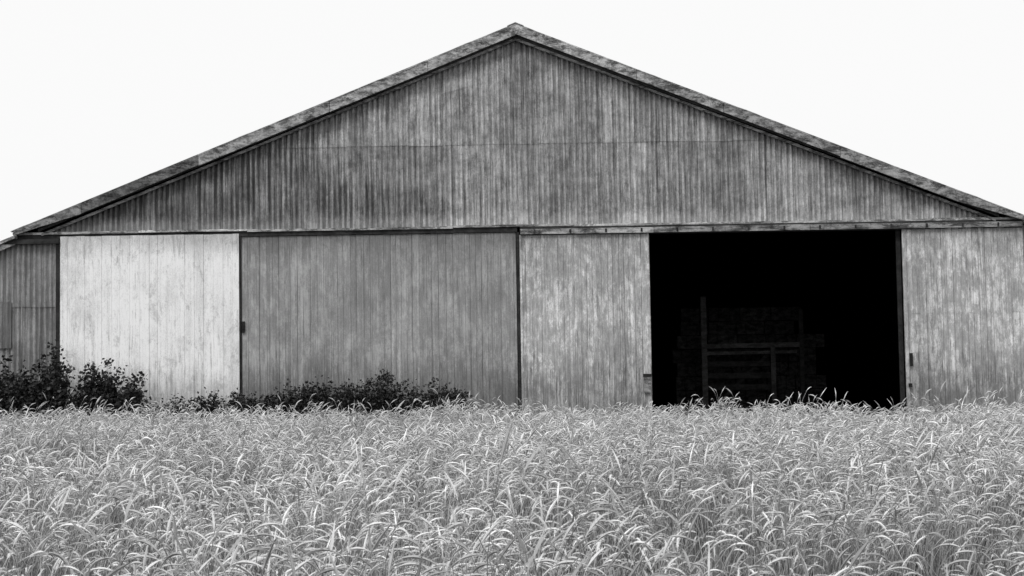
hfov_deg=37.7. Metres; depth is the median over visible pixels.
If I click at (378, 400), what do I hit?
weed patch
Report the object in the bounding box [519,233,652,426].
sliding door
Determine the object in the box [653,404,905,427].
dirt floor
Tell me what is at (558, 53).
gable trim
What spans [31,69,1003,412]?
walls
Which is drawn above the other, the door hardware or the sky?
the sky
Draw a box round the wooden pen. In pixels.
[700,296,804,413]
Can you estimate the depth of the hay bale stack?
48.05 m
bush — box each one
[0,339,74,426]
[71,358,151,424]
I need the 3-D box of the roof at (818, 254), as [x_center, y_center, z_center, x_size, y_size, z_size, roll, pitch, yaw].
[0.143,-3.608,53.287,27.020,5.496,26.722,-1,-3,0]
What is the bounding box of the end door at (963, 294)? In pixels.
[901,227,1023,423]
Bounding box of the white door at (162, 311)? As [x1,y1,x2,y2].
[60,234,239,424]
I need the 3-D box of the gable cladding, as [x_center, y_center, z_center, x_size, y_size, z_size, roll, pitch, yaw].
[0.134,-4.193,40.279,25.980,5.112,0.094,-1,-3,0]
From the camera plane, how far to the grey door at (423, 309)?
39.97 m
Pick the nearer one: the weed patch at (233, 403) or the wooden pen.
the weed patch at (233, 403)
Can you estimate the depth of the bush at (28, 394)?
38.80 m
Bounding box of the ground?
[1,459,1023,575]
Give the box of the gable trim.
[38,34,998,235]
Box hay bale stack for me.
[669,307,827,417]
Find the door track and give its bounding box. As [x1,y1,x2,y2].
[17,217,1022,238]
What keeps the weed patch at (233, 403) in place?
on the ground
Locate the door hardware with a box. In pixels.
[242,321,912,392]
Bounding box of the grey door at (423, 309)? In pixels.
[241,232,518,426]
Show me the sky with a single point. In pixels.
(97, 97)
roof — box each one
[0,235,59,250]
[10,22,1020,278]
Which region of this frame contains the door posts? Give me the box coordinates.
[56,230,904,417]
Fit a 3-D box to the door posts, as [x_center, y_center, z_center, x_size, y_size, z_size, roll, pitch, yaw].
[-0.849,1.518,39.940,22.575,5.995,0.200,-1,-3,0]
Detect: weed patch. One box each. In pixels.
[42,387,274,423]
[265,368,478,428]
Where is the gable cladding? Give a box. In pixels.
[54,41,981,231]
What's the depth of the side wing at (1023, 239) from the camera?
40.13 m
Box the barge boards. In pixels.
[13,23,1023,234]
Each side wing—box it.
[0,244,55,410]
[1022,225,1023,256]
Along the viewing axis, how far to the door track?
40.01 m
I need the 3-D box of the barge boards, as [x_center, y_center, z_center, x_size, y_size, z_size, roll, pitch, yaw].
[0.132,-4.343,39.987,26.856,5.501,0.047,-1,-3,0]
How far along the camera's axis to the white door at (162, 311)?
39.88 m
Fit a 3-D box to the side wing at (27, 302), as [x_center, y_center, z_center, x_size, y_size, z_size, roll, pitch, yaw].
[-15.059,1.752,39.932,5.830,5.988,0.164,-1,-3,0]
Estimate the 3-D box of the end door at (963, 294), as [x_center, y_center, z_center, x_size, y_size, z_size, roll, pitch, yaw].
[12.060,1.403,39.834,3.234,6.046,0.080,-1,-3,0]
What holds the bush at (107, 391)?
on the ground
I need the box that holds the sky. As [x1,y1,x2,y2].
[0,0,1023,240]

